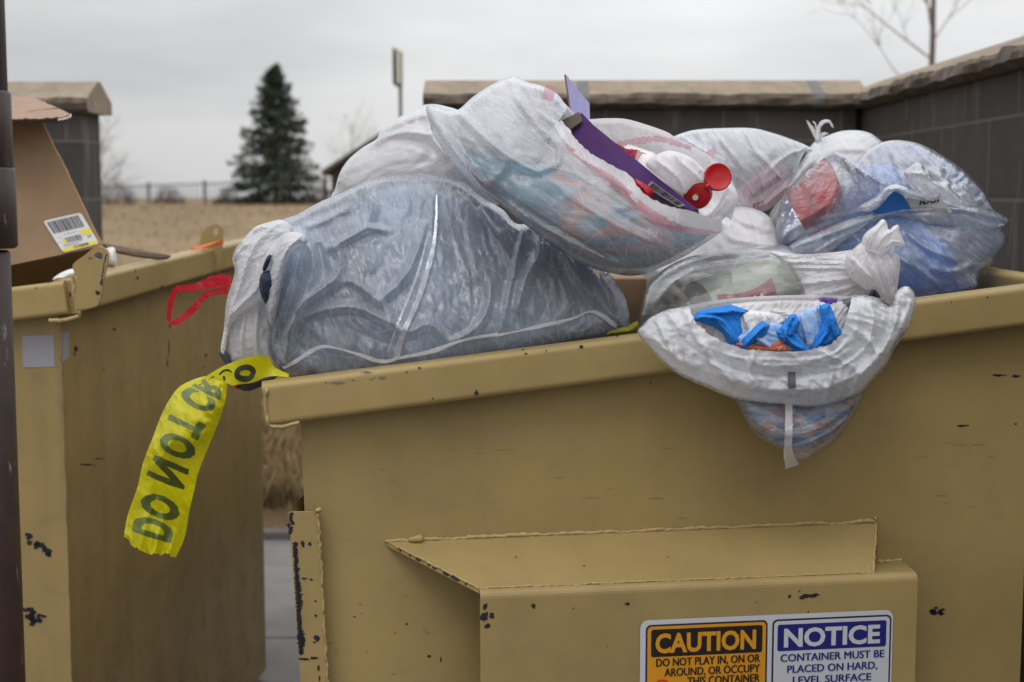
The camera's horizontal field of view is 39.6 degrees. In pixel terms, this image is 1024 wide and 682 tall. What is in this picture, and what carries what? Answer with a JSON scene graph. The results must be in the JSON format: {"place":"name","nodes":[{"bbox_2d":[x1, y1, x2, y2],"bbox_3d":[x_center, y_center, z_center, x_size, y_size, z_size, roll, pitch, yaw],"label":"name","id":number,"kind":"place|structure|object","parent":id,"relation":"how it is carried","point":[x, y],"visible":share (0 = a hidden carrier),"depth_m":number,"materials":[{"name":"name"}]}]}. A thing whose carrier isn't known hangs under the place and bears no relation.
{"place":"outdoors","nodes":[
{"label":"outdoors","id":0,"kind":"place"},
{"bbox_2d":[102,198,323,527],"bbox_3d":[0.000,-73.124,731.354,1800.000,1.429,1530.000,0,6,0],"label":"dry grass field","id":1,"kind":"structure","parent":0,"point":[276,518],"depth_m":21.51,"materials":[{"name":"beige plant"}]},
{"bbox_2d":[99,115,139,213],"bbox_3d":[-7.324,-3.132,25.825,1.567,2.101,1.304,2,6,21],"label":"bare tree","id":2,"kind":"object","parent":1,"relation":"on","point":[115,164],"visible":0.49,"depth_m":25.86,"materials":[{"name":"brown plant"}]},
{"bbox_2d":[102,179,139,204],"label":"winter shrub","id":3,"kind":"object","parent":1,"relation":"on","point":[126,197],"visible":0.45,"depth_m":46.64,"materials":[{"name":"grey plant"}]},
{"bbox_2d":[148,182,188,204],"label":"winter shrub","id":4,"kind":"object","parent":1,"relation":"on","point":[169,197],"visible":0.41,"depth_m":46.70,"materials":[{"name":"grey plant"}]},
{"bbox_2d":[101,176,331,204],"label":"iron fence","id":5,"kind":"object","parent":1,"relation":"on","point":[324,179],"visible":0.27,"depth_m":49.70,"materials":[{"name":"black metal"}]},
{"bbox_2d":[210,188,241,204],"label":"winter shrub","id":6,"kind":"object","parent":1,"relation":"on","point":[229,197],"visible":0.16,"depth_m":46.68,"materials":[{"name":"grey plant"}]},
{"bbox_2d":[212,63,331,204],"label":"spruce tree","id":7,"kind":"object","parent":1,"relation":"on","point":[273,113],"visible":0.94,"depth_m":41.33,"materials":[{"name":"green plant"}]},
{"bbox_2d":[303,177,331,204],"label":"winter shrub","id":8,"kind":"object","parent":1,"relation":"on","point":[322,198],"visible":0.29,"depth_m":46.60,"materials":[{"name":"grey plant"}]},
{"bbox_2d":[320,100,376,178],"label":"bare tree","id":9,"kind":"object","parent":1,"relation":"on","point":[352,130],"visible":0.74,"depth_m":45.58,"materials":[{"name":"brown plant"}]},
{"bbox_2d":[321,134,378,192],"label":"shed","id":10,"kind":"structure","parent":1,"relation":"on","point":[332,170],"depth_m":29.54,"materials":[{"name":"brown wood"}]},
{"bbox_2d":[392,47,402,116],"bbox_3d":[-1.097,-1.603,13.904,0.073,2.453,0.469,0,6,2],"label":"sign post","id":11,"kind":"object","parent":1,"relation":"on","point":[397,54],"visible":0.54,"depth_m":13.78,"materials":[{"name":"grey metal"}]},
{"bbox_2d":[810,0,969,74],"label":"bare tree","id":12,"kind":"object","parent":1,"relation":"on","point":[932,23],"visible":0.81,"depth_m":16.71,"materials":[{"name":"brown plant"}]},
{"bbox_2d":[256,528,300,681],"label":"concrete pad","id":13,"kind":"object","parent":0,"point":[282,659],"depth_m":4.93,"materials":[{"name":"grey concrete"}]},
{"bbox_2d":[0,0,25,681],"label":"gate post","id":14,"kind":"object","parent":13,"relation":"on","point":[12,657],"visible":1,"depth_m":1.75,"materials":[{"name":"brown paint"}]},
{"bbox_2d":[8,82,111,258],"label":"block wall","id":15,"kind":"structure","parent":13,"relation":"on","point":[76,137],"depth_m":4.99,"materials":[{"name":"concrete"}]},
{"bbox_2d":[12,224,265,681],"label":"dumpster","id":16,"kind":"object","parent":13,"relation":"on","point":[108,362],"visible":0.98,"depth_m":3.09,"materials":[{"name":"beige metal"}]},
{"bbox_2d":[0,96,103,286],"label":"cardboard box","id":17,"kind":"object","parent":16,"relation":"in","point":[57,234],"visible":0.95,"depth_m":2.98,"materials":[{"name":"brown cardboard"}]},
{"bbox_2d":[52,269,75,280],"bbox_3d":[-0.899,-0.133,2.861,0.052,0.025,0.039,0,6,0],"label":"white paper","id":18,"kind":"object","parent":16,"relation":"in","point":[68,273],"visible":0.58,"depth_m":2.85,"materials":[{"name":"white paper"}]},
{"bbox_2d":[106,247,115,266],"bbox_3d":[-0.852,-0.178,3.017,0.026,0.043,0.040,0,6,0],"label":"white paper","id":19,"kind":"object","parent":16,"relation":"on","point":[112,257],"visible":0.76,"depth_m":3.00,"materials":[{"name":"white paper"}]},
{"bbox_2d":[103,243,170,259],"bbox_3d":[-0.821,-0.197,3.135,0.160,0.040,0.032,-5,7,-39],"label":"cardboard strip","id":20,"kind":"object","parent":16,"relation":"on","point":[127,251],"visible":0.79,"depth_m":3.13,"materials":[{"name":"brown cardboard"}]},
{"bbox_2d":[262,262,1023,681],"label":"dumpster","id":21,"kind":"object","parent":13,"relation":"on","point":[624,508],"visible":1,"depth_m":2.15,"materials":[{"name":"beige metal"}]},
{"bbox_2d":[124,355,288,556],"bbox_3d":[-0.435,0.166,2.053,0.222,0.286,0.115,-5,8,-42],"label":"caution tape","id":22,"kind":"object","parent":21,"relation":"hanging from","point":[157,517],"visible":1,"depth_m":2.02,"materials":[{"name":"yellow plastic"}]},
{"bbox_2d":[228,301,273,365],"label":"garbage bag","id":23,"kind":"object","parent":21,"relation":"on","point":[250,331],"visible":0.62,"depth_m":2.12,"materials":[{"name":"white plastic"}]},
{"bbox_2d":[219,349,277,390],"bbox_3d":[-0.397,0.044,2.146,0.095,0.063,0.082,0,6,0],"label":"dark rag","id":24,"kind":"object","parent":23,"relation":"on","point":[226,357],"visible":0.38,"depth_m":2.13,"materials":[{"name":"fabric"}]},
{"bbox_2d":[166,173,629,375],"bbox_3d":[-0.165,-0.106,2.224,0.698,0.313,0.365,0,6,0],"label":"garbage bag","id":25,"kind":"object","parent":21,"relation":"on","point":[279,241],"visible":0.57,"depth_m":2.12,"materials":[{"name":"plastic"}]},
{"bbox_2d":[331,104,497,208],"bbox_3d":[-0.162,-0.322,2.486,0.301,0.182,0.346,0,6,0],"label":"garbage bag","id":26,"kind":"object","parent":25,"relation":"on","point":[407,143],"visible":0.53,"depth_m":2.35,"materials":[{"name":"plastic"}]},
{"bbox_2d":[259,184,610,372],"bbox_3d":[-0.142,-0.106,2.277,0.566,0.290,0.269,-2,6,-20],"label":"bundled clothing","id":27,"kind":"object","parent":25,"relation":"in","point":[378,270],"visible":0.93,"depth_m":2.21,"materials":[{"name":"fabric"}]},
{"bbox_2d":[426,75,737,275],"bbox_3d":[0.115,-0.258,2.203,0.492,0.308,0.316,0,6,0],"label":"garbage bag","id":28,"kind":"object","parent":25,"relation":"on","point":[512,145],"visible":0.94,"depth_m":2.15,"materials":[{"name":"plastic"}]},
{"bbox_2d":[562,112,698,213],"bbox_3d":[0.177,-0.276,2.194,0.231,0.161,0.056,4,7,35],"label":"purple carton","id":29,"kind":"object","parent":28,"relation":"in","point":[589,136],"visible":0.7,"depth_m":2.20,"materials":[{"name":"cardboard"}]},
{"bbox_2d":[564,74,589,118],"bbox_3d":[0.119,-0.419,2.467,0.051,0.087,0.036,-3,6,-25],"label":"lavender card","id":30,"kind":"object","parent":29,"relation":"attached to","point":[578,102],"visible":0.65,"depth_m":2.47,"materials":[{"name":"cardboard"}]},
{"bbox_2d":[609,144,655,194],"bbox_3d":[0.200,-0.275,2.310,0.082,0.088,0.080,2,6,16],"label":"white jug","id":31,"kind":"object","parent":28,"relation":"on","point":[644,158],"visible":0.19,"depth_m":2.29,"materials":[{"name":"plastic"}]},
{"bbox_2d":[650,163,731,208],"bbox_3d":[0.275,-0.244,2.243,0.065,0.083,0.166,-4,7,-34],"label":"squeeze bottle","id":32,"kind":"object","parent":28,"relation":"in","point":[717,176],"visible":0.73,"depth_m":2.19,"materials":[{"name":"red plastic"}]},
{"bbox_2d":[587,266,645,333],"bbox_3d":[0.015,0.419,2.816,0.440,1.120,0.560,0,6,0],"label":"cardboard box","id":33,"kind":"object","parent":21,"relation":"in","point":[633,289],"visible":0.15,"depth_m":2.48,"materials":[{"name":"brown cardboard"}]},
{"bbox_2d":[607,321,638,335],"bbox_3d":[0.169,-0.018,2.169,0.049,0.024,0.022,0,6,0],"label":"tape scrap","id":34,"kind":"object","parent":21,"relation":"on","point":[632,327],"visible":0.97,"depth_m":2.16,"materials":[{"name":"plastic"}]},
{"bbox_2d":[637,219,904,330],"bbox_3d":[0.401,-0.103,2.297,0.404,0.190,0.342,0,6,0],"label":"garbage bag","id":35,"kind":"object","parent":21,"relation":"in","point":[868,265],"visible":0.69,"depth_m":2.19,"materials":[{"name":"white plastic"}]},
{"bbox_2d":[647,273,710,318],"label":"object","id":36,"kind":"object","parent":35,"relation":"in","point":[668,295],"visible":0.32,"depth_m":2.32,"materials":[{"name":"plastic"}]},
{"bbox_2d":[656,207,778,279],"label":"garbage bag","id":37,"kind":"object","parent":35,"relation":"on","point":[749,226],"visible":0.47,"depth_m":2.39,"materials":[{"name":"white plastic"}]},
{"bbox_2d":[674,128,811,211],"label":"garbage bag","id":38,"kind":"object","parent":37,"relation":"on","point":[729,140],"visible":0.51,"depth_m":2.55,"materials":[{"name":"white plastic"}]},
{"bbox_2d":[738,157,789,211],"bbox_3d":[0.455,-0.283,2.580,0.107,0.103,0.059,0,6,0],"label":"printed packet","id":39,"kind":"object","parent":38,"relation":"in","point":[767,202],"visible":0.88,"depth_m":2.57,"materials":[{"name":"white"}]},
{"bbox_2d":[684,255,801,304],"bbox_3d":[0.375,-0.076,2.304,0.187,0.134,0.107,-3,6,-24],"label":"printed tub","id":40,"kind":"object","parent":35,"relation":"in","point":[770,275],"visible":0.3,"depth_m":2.27,"materials":[{"name":"white plastic"}]},
{"bbox_2d":[637,286,915,468],"bbox_3d":[0.397,0.058,2.075,0.427,0.269,0.109,-1,6,-9],"label":"garbage bag","id":41,"kind":"object","parent":21,"relation":"hanging from","point":[851,362],"visible":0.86,"depth_m":2.04,"materials":[{"name":"plastic"}]},
{"bbox_2d":[694,295,884,351],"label":"blue scraps","id":42,"kind":"object","parent":41,"relation":"in","point":[789,325],"visible":0.93,"depth_m":2.06,"materials":[{"name":"plastic"}]},
{"bbox_2d":[745,398,855,449],"bbox_3d":[0.433,0.125,2.111,0.173,0.078,0.044,-1,6,-11],"label":"pale blue bundle","id":43,"kind":"object","parent":41,"relation":"in","point":[812,427],"visible":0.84,"depth_m":2.10,"materials":[{"name":"fabric"}]},
{"bbox_2d":[783,140,1009,301],"bbox_3d":[0.676,-0.218,2.538,0.434,0.288,0.431,0,6,0],"label":"garbage bag","id":44,"kind":"object","parent":21,"relation":"on","point":[969,271],"visible":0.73,"depth_m":2.49,"materials":[{"name":"plastic"}]},
{"bbox_2d":[768,119,889,228],"bbox_3d":[0.642,-0.327,2.886,0.242,0.238,0.418,2,6,18],"label":"garbage bag","id":45,"kind":"object","parent":44,"relation":"on","point":[853,145],"visible":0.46,"depth_m":2.76,"materials":[{"name":"plastic"}]},
{"bbox_2d":[776,150,905,245],"bbox_3d":[0.568,-0.248,2.487,0.265,0.172,0.176,-3,7,-29],"label":"garbage bag","id":46,"kind":"object","parent":44,"relation":"in","point":[786,213],"visible":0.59,"depth_m":2.51,"materials":[{"name":"plastic"}]},
{"bbox_2d":[785,159,842,231],"bbox_3d":[0.525,-0.251,2.451,0.105,0.126,0.098,0,6,0],"label":"red carton","id":47,"kind":"object","parent":46,"relation":"in","point":[814,195],"visible":1,"depth_m":2.44,"materials":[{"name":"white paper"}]},
{"bbox_2d":[823,163,985,290],"bbox_3d":[0.727,-0.200,2.537,0.329,0.235,0.348,0,6,0],"label":"blue pack","id":48,"kind":"object","parent":44,"relation":"in","point":[916,269],"visible":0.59,"depth_m":2.52,"materials":[{"name":"plastic"}]},
{"bbox_2d":[423,80,864,241],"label":"block wall","id":49,"kind":"structure","parent":13,"relation":"on","point":[787,108],"depth_m":4.92,"materials":[{"name":"concrete"}]},
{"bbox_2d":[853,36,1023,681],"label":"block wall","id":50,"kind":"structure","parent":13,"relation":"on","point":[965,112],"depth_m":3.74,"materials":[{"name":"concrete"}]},
{"bbox_2d":[5,0,1023,197],"label":"sky","id":51,"kind":"structure","parent":0,"point":[178,77],"materials":[{"name":"grey"}]}
]}

